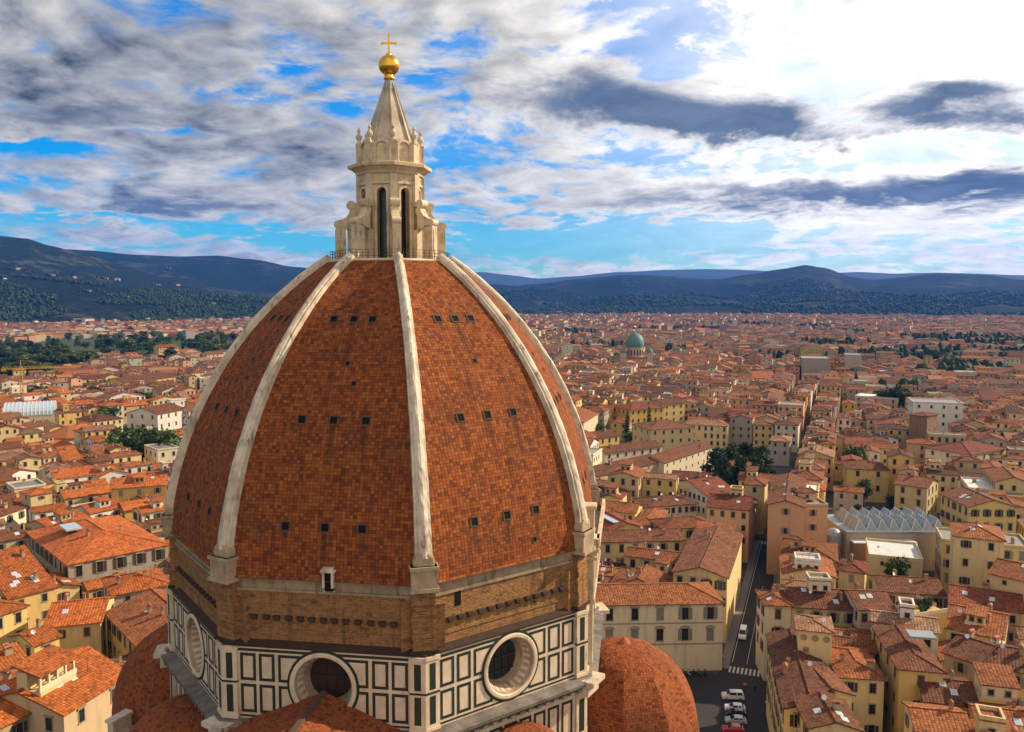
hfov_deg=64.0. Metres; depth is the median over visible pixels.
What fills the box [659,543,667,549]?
window
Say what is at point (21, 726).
window
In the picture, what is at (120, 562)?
window
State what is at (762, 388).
house
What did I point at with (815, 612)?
window
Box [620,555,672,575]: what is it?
house
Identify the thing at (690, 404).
house
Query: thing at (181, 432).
house
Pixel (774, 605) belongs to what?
house
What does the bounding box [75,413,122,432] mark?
range
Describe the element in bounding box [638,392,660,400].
house
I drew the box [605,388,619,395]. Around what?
house
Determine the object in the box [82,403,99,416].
house
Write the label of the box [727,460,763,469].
house
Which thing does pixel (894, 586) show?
house
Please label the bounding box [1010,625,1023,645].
house
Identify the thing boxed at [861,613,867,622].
window
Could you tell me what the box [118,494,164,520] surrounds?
house
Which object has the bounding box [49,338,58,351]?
cedar tree
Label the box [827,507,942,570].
glass roof hall
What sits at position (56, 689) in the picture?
house
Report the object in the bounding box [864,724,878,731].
window
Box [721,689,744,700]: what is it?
parked car
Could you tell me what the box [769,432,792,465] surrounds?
house
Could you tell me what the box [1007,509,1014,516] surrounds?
window
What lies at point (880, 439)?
house
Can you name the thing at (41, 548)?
window
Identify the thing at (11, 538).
house
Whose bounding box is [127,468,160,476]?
house
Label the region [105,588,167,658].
house
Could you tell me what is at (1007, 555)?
window
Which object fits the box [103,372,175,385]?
range
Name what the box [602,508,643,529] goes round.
house
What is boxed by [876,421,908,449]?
house
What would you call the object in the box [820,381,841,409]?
house
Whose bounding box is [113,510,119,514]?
window
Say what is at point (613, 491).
house
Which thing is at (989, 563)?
window
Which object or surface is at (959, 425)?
house
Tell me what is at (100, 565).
window
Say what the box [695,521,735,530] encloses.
house
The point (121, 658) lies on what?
house
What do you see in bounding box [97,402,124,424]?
house
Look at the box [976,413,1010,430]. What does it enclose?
house
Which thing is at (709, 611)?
window
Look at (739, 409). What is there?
house
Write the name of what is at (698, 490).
house
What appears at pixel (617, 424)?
house
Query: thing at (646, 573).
house
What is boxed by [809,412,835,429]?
house
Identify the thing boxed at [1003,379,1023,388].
house
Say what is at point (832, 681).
house
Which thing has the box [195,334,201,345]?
cedar tree
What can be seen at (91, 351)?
umbrella pine
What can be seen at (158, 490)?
window
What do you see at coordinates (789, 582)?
house
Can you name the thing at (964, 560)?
window
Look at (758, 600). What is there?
window
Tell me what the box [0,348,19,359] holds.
broadleaf tree
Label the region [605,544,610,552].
window
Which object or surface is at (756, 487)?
house
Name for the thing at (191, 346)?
broadleaf tree
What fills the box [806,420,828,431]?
house
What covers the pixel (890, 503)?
broadleaf tree
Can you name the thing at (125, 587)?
house
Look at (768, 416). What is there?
house
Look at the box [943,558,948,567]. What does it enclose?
window
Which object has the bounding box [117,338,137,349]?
broadleaf tree
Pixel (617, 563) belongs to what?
house
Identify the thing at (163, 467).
house
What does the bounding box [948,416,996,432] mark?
house
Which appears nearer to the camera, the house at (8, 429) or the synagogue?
the house at (8, 429)
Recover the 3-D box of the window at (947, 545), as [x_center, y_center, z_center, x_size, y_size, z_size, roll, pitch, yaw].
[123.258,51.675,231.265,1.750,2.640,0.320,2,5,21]
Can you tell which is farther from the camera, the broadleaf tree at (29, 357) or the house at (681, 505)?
the broadleaf tree at (29, 357)
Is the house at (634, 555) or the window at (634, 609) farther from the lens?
the house at (634, 555)
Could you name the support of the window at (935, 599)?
in the house at (894, 586)
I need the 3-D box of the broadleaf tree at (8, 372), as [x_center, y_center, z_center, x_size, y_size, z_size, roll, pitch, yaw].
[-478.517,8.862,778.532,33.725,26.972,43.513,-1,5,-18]
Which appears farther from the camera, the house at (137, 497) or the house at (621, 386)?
the house at (621, 386)
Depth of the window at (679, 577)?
205.44 m
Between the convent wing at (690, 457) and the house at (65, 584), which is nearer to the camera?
the house at (65, 584)
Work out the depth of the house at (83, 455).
360.83 m
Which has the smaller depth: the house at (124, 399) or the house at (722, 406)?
the house at (722, 406)
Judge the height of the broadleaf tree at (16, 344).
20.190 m
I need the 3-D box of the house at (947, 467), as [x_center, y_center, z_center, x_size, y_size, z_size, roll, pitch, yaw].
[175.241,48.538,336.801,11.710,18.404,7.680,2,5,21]
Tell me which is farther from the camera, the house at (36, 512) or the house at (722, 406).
the house at (722, 406)
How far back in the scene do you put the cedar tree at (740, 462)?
343.48 m
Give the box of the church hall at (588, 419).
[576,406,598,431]
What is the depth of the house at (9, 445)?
378.99 m
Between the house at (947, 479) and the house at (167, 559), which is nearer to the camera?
the house at (167, 559)
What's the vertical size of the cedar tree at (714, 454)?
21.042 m
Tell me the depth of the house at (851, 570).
215.24 m
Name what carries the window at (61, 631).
in the house at (76, 623)
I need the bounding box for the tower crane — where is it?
[1,360,80,396]
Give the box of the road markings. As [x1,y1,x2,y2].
[728,541,774,676]
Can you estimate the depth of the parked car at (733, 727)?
160.23 m
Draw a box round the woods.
[0,266,1023,390]
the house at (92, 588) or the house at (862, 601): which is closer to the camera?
the house at (862, 601)
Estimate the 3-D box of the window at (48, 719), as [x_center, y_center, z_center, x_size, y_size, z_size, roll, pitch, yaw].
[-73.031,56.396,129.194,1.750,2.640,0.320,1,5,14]
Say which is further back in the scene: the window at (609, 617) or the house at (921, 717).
the window at (609, 617)
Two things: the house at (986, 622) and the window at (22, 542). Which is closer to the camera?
the house at (986, 622)
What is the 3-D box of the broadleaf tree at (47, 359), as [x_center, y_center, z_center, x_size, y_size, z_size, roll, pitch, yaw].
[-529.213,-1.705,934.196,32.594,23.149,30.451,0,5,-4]
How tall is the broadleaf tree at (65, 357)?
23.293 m
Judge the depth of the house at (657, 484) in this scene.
306.16 m
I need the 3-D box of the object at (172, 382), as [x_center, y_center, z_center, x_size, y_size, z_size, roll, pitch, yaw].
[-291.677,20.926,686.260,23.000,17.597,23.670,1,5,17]
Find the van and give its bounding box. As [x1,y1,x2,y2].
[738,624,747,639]
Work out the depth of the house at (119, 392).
597.82 m
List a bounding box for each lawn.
[6,345,55,365]
[59,339,234,353]
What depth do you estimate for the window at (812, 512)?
255.30 m
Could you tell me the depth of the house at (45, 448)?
376.14 m
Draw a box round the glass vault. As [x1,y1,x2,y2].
[3,400,56,422]
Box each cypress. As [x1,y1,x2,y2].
[623,409,630,441]
[646,405,651,421]
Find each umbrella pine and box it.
[77,349,99,353]
[86,386,98,389]
[125,334,141,336]
[131,346,149,352]
[185,341,202,349]
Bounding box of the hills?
[0,236,1023,322]
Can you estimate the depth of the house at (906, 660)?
150.27 m
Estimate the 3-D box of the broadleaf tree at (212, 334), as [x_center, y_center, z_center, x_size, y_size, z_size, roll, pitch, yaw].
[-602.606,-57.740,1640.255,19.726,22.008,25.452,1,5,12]
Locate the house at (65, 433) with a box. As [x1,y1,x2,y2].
[39,425,79,443]
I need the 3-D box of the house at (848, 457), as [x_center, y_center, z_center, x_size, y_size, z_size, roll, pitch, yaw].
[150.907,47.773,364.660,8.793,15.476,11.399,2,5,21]
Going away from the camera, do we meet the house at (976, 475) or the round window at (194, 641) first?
the round window at (194, 641)
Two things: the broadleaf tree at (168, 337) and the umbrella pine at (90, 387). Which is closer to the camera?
the umbrella pine at (90, 387)
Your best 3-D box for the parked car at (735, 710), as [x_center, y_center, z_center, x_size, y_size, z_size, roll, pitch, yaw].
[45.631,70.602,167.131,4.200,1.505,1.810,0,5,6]
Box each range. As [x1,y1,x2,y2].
[22,418,51,430]
[53,365,71,368]
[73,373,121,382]
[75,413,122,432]
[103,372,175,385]
[124,379,155,385]
[127,403,182,430]
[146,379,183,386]
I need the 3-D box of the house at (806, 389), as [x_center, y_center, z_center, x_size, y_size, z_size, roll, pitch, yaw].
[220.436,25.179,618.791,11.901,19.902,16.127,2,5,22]
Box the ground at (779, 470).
[25,338,947,678]
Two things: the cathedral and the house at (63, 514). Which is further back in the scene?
the house at (63, 514)
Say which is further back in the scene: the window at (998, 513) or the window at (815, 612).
the window at (998, 513)
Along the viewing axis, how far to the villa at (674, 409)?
531.01 m
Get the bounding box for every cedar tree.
[4,335,10,344]
[25,341,37,348]
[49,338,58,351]
[52,343,73,354]
[73,335,81,345]
[94,341,108,351]
[95,334,102,344]
[132,335,150,346]
[145,346,153,354]
[157,347,177,358]
[174,331,186,340]
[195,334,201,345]
[199,339,213,352]
[213,337,220,345]
[700,447,726,471]
[713,457,734,485]
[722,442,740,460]
[727,453,748,484]
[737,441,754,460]
[745,455,766,472]
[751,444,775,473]
[854,504,861,510]
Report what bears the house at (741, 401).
on the ground at (779, 470)
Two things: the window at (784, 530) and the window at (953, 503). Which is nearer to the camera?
the window at (784, 530)
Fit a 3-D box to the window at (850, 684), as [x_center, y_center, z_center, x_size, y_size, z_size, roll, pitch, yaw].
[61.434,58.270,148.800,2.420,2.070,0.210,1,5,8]
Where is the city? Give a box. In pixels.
[0,311,1023,545]
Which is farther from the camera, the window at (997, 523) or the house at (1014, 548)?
the window at (997, 523)
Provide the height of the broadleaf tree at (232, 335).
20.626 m
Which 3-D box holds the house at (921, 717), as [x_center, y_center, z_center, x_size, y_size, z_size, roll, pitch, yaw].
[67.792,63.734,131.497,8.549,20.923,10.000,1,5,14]
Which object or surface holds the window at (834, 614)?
in the house at (819, 595)
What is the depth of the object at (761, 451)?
365.57 m
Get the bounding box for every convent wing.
[593,454,658,479]
[598,440,662,463]
[648,441,712,473]
[671,468,714,480]
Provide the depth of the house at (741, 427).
469.12 m
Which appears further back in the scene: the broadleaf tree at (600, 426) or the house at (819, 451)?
the broadleaf tree at (600, 426)
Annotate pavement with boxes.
[722,540,760,668]
[775,574,779,589]
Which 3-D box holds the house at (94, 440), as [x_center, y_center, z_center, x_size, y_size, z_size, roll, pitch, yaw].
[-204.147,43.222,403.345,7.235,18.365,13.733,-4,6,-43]
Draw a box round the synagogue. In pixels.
[616,331,653,363]
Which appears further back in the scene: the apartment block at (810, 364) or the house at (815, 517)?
the apartment block at (810, 364)
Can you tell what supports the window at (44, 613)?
in the house at (25, 578)
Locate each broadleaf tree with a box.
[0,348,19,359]
[0,354,26,364]
[0,362,28,375]
[6,346,34,355]
[6,362,34,375]
[11,342,22,348]
[17,339,26,348]
[21,352,43,361]
[22,361,41,375]
[24,346,55,356]
[27,362,55,374]
[27,385,45,392]
[33,343,41,348]
[33,355,63,365]
[49,353,73,365]
[64,332,72,341]
[65,351,102,363]
[80,342,89,347]
[94,337,118,346]
[96,405,120,416]
[102,427,146,450]
[116,424,160,460]
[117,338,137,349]
[119,346,137,353]
[126,426,163,461]
[132,390,155,398]
[139,330,147,336]
[139,340,164,350]
[148,330,157,338]
[155,428,180,445]
[163,336,172,340]
[181,338,200,348]
[205,332,216,339]
[205,346,224,350]
[215,341,232,349]
[228,332,236,341]
[596,422,606,430]
[621,431,632,442]
[842,444,868,459]
[856,477,874,507]
[872,385,914,407]
[882,555,910,575]
[885,494,894,510]
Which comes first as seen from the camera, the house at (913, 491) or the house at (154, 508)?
the house at (154, 508)
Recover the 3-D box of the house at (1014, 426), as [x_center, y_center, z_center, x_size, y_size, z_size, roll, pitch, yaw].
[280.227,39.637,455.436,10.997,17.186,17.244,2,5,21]
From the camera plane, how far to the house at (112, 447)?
370.18 m
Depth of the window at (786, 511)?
250.82 m
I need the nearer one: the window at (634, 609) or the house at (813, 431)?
the window at (634, 609)
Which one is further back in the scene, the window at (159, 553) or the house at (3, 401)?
the house at (3, 401)
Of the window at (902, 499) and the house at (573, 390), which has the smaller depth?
the window at (902, 499)
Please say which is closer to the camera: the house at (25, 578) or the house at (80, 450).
the house at (25, 578)
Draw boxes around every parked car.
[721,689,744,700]
[722,723,744,731]
[724,702,745,709]
[725,707,746,716]
[725,714,746,725]
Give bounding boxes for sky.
[0,0,1023,278]
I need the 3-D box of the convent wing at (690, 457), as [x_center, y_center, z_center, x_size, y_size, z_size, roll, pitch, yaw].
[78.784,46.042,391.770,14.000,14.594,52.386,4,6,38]
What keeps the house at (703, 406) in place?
on the ground at (779, 470)
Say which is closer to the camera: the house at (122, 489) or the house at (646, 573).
the house at (646, 573)
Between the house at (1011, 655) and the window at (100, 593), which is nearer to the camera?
the house at (1011, 655)
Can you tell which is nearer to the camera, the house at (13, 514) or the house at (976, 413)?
the house at (13, 514)
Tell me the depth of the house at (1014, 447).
382.90 m
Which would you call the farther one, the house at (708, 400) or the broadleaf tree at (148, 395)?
the broadleaf tree at (148, 395)
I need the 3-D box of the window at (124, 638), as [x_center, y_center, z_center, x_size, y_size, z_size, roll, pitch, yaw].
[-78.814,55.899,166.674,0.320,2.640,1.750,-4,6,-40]
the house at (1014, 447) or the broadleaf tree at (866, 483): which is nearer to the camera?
the broadleaf tree at (866, 483)
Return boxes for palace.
[24,515,169,598]
[596,577,725,670]
[631,419,694,451]
[766,472,806,574]
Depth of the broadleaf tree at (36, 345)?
1308.00 m
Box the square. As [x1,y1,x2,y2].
[684,671,768,731]
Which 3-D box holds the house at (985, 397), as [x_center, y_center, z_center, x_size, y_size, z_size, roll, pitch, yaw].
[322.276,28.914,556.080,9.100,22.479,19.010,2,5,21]
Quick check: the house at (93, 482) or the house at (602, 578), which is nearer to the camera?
the house at (602, 578)
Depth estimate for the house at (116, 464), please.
351.07 m
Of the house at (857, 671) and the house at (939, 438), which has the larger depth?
the house at (939, 438)
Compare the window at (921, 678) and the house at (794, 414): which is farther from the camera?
the house at (794, 414)
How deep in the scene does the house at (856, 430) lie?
450.57 m
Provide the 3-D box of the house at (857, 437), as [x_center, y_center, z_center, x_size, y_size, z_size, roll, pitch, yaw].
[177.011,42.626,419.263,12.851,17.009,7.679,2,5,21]
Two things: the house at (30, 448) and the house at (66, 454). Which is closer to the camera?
the house at (66, 454)
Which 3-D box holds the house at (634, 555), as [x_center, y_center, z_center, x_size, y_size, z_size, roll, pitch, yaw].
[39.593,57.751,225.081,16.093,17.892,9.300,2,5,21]
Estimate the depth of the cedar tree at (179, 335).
1699.75 m
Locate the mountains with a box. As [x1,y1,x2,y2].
[475,269,1023,285]
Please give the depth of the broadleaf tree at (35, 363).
816.96 m
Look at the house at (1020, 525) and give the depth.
273.39 m
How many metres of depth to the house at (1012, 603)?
189.96 m
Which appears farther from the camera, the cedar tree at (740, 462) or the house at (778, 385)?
the house at (778, 385)
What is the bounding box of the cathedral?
[105,34,699,731]
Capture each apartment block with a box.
[799,355,830,379]
[844,353,861,367]
[855,393,902,409]
[907,397,962,431]
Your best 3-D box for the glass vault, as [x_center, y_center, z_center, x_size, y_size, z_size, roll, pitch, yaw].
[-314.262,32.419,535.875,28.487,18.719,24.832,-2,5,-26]
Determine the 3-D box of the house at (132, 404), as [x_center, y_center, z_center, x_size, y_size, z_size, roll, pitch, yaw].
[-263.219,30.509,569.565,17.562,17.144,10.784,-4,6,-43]
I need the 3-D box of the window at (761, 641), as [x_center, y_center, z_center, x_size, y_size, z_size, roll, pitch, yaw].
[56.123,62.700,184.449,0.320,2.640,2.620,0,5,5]
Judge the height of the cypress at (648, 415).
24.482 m
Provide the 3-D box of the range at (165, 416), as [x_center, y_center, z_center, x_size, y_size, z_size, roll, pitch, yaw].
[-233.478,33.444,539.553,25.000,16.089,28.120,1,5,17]
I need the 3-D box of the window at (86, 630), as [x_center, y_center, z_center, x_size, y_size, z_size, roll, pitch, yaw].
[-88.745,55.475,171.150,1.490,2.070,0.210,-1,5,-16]
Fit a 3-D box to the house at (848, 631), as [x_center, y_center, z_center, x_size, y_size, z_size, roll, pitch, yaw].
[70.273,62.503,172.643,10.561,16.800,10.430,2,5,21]
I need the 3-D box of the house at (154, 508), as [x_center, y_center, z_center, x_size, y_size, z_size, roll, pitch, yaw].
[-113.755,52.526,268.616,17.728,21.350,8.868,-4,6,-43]
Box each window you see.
[0,543,5,548]
[0,616,3,629]
[7,514,12,522]
[12,720,27,731]
[14,610,22,623]
[16,540,25,545]
[19,510,24,518]
[24,645,30,655]
[35,541,38,553]
[39,544,42,557]
[41,592,48,602]
[42,609,48,619]
[42,642,51,648]
[43,715,53,731]
[44,548,47,561]
[48,552,52,565]
[53,555,56,569]
[57,629,65,639]
[58,591,69,600]
[63,564,66,576]
[74,563,83,577]
[77,704,86,724]
[83,627,90,636]
[93,559,106,573]
[94,590,103,597]
[107,618,110,630]
[107,638,111,651]
[110,686,114,703]
[111,622,115,636]
[112,643,115,656]
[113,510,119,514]
[114,555,126,568]
[117,628,120,642]
[122,634,125,648]
[127,639,131,652]
[133,551,145,564]
[153,547,164,560]
[154,487,160,493]
[154,512,161,518]
[185,611,204,679]
[287,651,359,707]
[481,630,538,701]
[604,626,614,637]
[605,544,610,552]
[606,606,614,620]
[619,544,623,552]
[629,558,635,566]
[630,606,639,620]
[630,626,639,638]
[646,543,653,547]
[655,605,665,620]
[655,626,664,641]
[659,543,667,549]
[674,542,679,550]
[676,575,682,581]
[678,605,692,619]
[678,625,691,640]
[686,529,692,537]
[689,576,696,581]
[690,506,695,511]
[701,578,711,585]
[703,605,717,619]
[705,625,715,640]
[715,579,725,590]
[720,510,724,516]
[741,512,745,518]
[757,596,759,608]
[760,637,762,651]
[761,603,763,615]
[772,626,783,630]
[772,711,774,728]
[774,608,782,619]
[775,698,776,716]
[777,707,778,726]
[781,527,788,534]
[782,508,789,514]
[790,712,797,727]
[796,609,803,613]
[796,707,799,727]
[809,509,816,515]
[809,524,816,530]
[810,610,822,615]
[827,611,838,622]
[843,612,852,623]
[844,681,857,692]
[848,574,853,582]
[854,610,857,620]
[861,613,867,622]
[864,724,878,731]
[868,683,876,693]
[868,703,875,714]
[884,700,886,713]
[888,594,894,603]
[891,713,894,727]
[892,689,895,703]
[900,486,904,492]
[900,497,904,503]
[905,712,908,727]
[916,499,920,506]
[916,674,925,685]
[923,639,930,647]
[931,596,941,607]
[940,509,943,516]
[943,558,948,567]
[944,573,948,581]
[946,511,949,519]
[946,544,949,553]
[950,632,956,638]
[952,501,955,509]
[953,661,966,673]
[959,576,969,584]
[961,540,971,547]
[962,558,968,566]
[971,509,979,516]
[983,509,990,516]
[987,561,993,568]
[988,542,994,550]
[994,522,1002,529]
[995,509,1002,516]
[1003,550,1012,559]
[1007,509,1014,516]
[1007,523,1012,530]
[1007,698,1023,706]
[1008,632,1012,641]
[1009,615,1015,623]
[1015,674,1023,688]
[1019,551,1023,560]
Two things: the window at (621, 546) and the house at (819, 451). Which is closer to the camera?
the window at (621, 546)
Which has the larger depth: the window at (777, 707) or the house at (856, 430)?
the house at (856, 430)
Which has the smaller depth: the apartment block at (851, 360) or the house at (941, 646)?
the house at (941, 646)
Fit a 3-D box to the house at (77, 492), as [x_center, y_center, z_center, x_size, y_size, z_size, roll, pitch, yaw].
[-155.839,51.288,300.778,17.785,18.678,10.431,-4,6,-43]
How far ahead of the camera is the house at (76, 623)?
172.17 m
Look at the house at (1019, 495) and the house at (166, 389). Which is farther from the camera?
the house at (166, 389)
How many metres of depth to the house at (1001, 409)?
500.98 m
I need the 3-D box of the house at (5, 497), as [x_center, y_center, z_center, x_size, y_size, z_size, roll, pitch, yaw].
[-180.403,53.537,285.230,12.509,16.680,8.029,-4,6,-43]
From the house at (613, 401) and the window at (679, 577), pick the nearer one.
the window at (679, 577)
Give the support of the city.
on the ground at (779, 470)
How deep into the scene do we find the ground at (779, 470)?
342.00 m
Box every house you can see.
[0,397,14,411]
[0,409,21,424]
[0,418,19,442]
[0,441,21,449]
[0,452,27,465]
[0,464,35,480]
[0,466,13,481]
[0,477,34,490]
[0,493,15,501]
[0,498,28,529]
[0,523,29,550]
[0,545,58,628]
[0,597,30,644]
[0,642,27,675]
[0,644,121,731]
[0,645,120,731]
[2,436,25,444]
[6,478,45,492]
[7,618,62,655]
[12,452,41,479]
[18,428,45,443]
[19,480,53,521]
[21,507,91,529]
[22,433,74,448]
[22,441,54,451]
[27,499,67,521]
[28,445,56,455]
[39,425,79,443]
[40,452,65,478]
[41,476,55,487]
[42,421,64,433]
[43,592,116,657]
[44,463,70,477]
[45,465,97,485]
[48,480,67,503]
[48,571,81,601]
[53,404,82,425]
[55,445,82,463]
[56,481,110,510]
[66,401,96,416]
[69,458,93,466]
[71,496,121,517]
[71,501,94,509]
[76,446,88,453]
[79,423,115,448]
[80,452,92,460]
[80,570,126,598]
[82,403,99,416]
[82,478,108,486]
[84,435,107,449]
[84,453,111,466]
[87,444,108,454]
[92,396,119,406]
[94,463,128,482]
[96,386,145,400]
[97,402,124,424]
[100,563,169,606]
[105,442,126,452]
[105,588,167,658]
[107,448,142,463]
[109,472,167,501]
[110,653,129,661]
[111,461,141,466]
[113,395,141,402]
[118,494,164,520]
[119,458,154,473]
[120,397,148,423]
[123,380,154,394]
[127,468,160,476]
[128,518,147,529]
[129,495,144,500]
[131,494,164,522]
[144,443,178,462]
[144,518,168,539]
[149,395,174,405]
[151,383,175,396]
[154,460,172,473]
[154,564,169,579]
[164,545,169,566]
[168,463,173,472]
[172,385,198,394]
[174,429,184,437]
[181,406,194,426]
[555,360,566,367]
[568,386,581,394]
[571,393,582,406]
[576,390,600,401]
[583,428,595,437]
[586,437,598,447]
[588,406,609,429]
[589,447,601,465]
[591,428,620,446]
[592,397,607,403]
[596,479,607,486]
[597,572,612,582]
[598,559,623,576]
[599,557,625,566]
[600,384,640,389]
[600,482,629,501]
[600,498,642,520]
[600,526,685,563]
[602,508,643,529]
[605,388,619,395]
[606,459,647,502]
[607,397,622,405]
[610,416,631,440]
[610,564,672,582]
[615,393,626,403]
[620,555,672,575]
[624,542,681,570]
[633,492,697,517]
[634,504,668,528]
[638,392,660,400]
[639,386,676,395]
[642,470,680,496]
[648,514,709,547]
[667,393,686,398]
[671,524,743,642]
[679,475,729,518]
[682,396,715,406]
[682,397,698,422]
[683,417,730,450]
[695,398,712,416]
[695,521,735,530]
[699,379,730,386]
[705,485,753,562]
[708,407,730,417]
[708,417,729,421]
[714,397,731,406]
[717,404,732,407]
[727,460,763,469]
[729,410,755,447]
[731,392,752,408]
[731,408,757,410]
[737,466,777,492]
[743,474,768,534]
[749,394,767,406]
[750,397,778,411]
[751,389,776,398]
[752,418,775,449]
[754,583,793,680]
[755,386,784,392]
[755,413,779,419]
[756,409,779,418]
[765,381,788,390]
[765,627,835,731]
[767,391,784,400]
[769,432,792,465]
[774,413,800,451]
[777,401,804,437]
[779,550,837,587]
[780,535,838,572]
[780,571,852,629]
[780,575,806,589]
[784,388,808,426]
[787,409,803,440]
[791,460,824,481]
[791,488,827,541]
[793,612,835,668]
[793,691,864,731]
[794,453,825,471]
[795,647,855,708]
[796,457,828,491]
[797,385,812,411]
[797,442,834,490]
[801,432,836,458]
[804,426,836,450]
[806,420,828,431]
[806,483,819,496]
[807,480,826,500]
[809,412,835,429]
[811,406,832,416]
[814,396,836,421]
[815,394,835,401]
[817,396,839,421]
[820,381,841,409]
[829,646,887,731]
[832,633,877,658]
[833,482,864,513]
[834,625,871,638]
[836,415,851,430]
[836,553,869,588]
[841,454,861,460]
[841,581,897,629]
[842,399,856,412]
[844,426,871,452]
[844,426,872,448]
[845,434,871,451]
[845,437,872,450]
[849,410,865,427]
[854,441,898,465]
[855,433,888,442]
[859,430,874,435]
[864,403,893,414]
[864,444,880,461]
[865,538,922,588]
[866,414,891,434]
[867,569,946,608]
[868,597,941,657]
[868,620,947,731]
[874,419,908,433]
[875,428,898,442]
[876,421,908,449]
[885,448,914,496]
[890,411,907,422]
[893,471,939,517]
[895,594,936,606]
[896,462,919,476]
[901,698,972,731]
[905,438,937,463]
[908,412,939,438]
[914,458,950,475]
[918,661,1020,711]
[922,462,955,476]
[924,437,1006,464]
[924,459,959,512]
[927,431,965,444]
[934,527,1023,598]
[937,639,951,667]
[939,486,1019,533]
[940,628,1000,700]
[944,602,1010,643]
[947,520,1006,606]
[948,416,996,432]
[948,576,1023,644]
[950,420,976,432]
[950,453,983,472]
[954,429,980,439]
[957,472,984,486]
[960,476,994,489]
[964,698,1023,728]
[969,703,1023,731]
[970,409,1003,418]
[970,488,1023,500]
[973,431,1005,447]
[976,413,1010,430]
[977,424,999,433]
[978,390,997,403]
[980,638,1023,706]
[981,458,1002,473]
[984,466,1023,491]
[987,558,1023,625]
[988,489,1023,532]
[989,403,1023,417]
[992,452,1023,467]
[1001,427,1023,441]
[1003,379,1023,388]
[1006,446,1023,453]
[1007,462,1023,474]
[1010,422,1023,430]
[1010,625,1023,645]
[1016,517,1023,537]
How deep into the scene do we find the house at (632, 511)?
277.80 m
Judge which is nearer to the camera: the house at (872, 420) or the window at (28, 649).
the window at (28, 649)
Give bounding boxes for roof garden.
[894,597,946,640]
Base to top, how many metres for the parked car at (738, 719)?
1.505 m
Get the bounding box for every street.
[718,537,775,682]
[792,391,819,468]
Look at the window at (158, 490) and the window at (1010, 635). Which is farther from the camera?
the window at (158, 490)
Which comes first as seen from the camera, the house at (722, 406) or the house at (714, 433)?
the house at (714, 433)
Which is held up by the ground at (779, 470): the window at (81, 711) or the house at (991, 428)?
the house at (991, 428)
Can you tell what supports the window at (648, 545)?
in the house at (614, 544)
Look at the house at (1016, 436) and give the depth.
419.08 m
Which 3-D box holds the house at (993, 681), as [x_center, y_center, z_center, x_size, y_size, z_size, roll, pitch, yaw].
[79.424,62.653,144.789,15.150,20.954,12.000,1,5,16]
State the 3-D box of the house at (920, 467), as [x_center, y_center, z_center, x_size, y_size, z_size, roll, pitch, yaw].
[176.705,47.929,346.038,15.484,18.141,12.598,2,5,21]
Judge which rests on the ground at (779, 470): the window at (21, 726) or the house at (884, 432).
the house at (884, 432)
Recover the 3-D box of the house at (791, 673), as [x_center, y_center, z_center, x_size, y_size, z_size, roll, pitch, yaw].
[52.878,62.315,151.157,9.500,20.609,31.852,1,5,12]
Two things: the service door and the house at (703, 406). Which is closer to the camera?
the service door
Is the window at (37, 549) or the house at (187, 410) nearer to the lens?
the window at (37, 549)
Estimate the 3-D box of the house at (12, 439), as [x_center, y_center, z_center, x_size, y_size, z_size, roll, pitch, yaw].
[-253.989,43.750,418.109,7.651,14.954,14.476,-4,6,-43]
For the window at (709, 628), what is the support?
in the palace at (680, 624)
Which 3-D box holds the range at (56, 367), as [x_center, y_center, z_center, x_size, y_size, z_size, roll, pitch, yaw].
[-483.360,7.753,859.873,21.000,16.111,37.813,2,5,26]
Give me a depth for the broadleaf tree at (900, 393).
592.45 m
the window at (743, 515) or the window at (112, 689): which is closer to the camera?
the window at (112, 689)
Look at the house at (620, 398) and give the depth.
549.54 m
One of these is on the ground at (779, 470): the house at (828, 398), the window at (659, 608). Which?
the house at (828, 398)
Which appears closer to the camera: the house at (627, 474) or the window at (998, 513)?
the window at (998, 513)
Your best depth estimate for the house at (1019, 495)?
296.44 m
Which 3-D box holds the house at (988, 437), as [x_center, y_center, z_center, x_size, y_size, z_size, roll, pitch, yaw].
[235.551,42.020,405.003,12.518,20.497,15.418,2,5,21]
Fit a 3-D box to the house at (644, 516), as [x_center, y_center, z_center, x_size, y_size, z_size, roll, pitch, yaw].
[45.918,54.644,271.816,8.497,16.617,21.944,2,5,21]
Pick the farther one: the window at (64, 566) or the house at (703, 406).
the house at (703, 406)
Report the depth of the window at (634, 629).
186.14 m
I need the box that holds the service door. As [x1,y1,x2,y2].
[320,566,335,591]
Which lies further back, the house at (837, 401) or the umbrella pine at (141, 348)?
the umbrella pine at (141, 348)
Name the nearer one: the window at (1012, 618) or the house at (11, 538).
the window at (1012, 618)
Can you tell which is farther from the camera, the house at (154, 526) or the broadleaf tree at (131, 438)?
the broadleaf tree at (131, 438)
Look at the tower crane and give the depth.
584.61 m
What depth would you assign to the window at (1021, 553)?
225.03 m
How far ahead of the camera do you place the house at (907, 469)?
331.21 m
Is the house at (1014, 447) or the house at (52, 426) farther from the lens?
the house at (52, 426)
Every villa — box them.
[614,401,664,431]
[648,396,684,422]
[840,457,889,502]
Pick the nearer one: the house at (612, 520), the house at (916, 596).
the house at (916, 596)

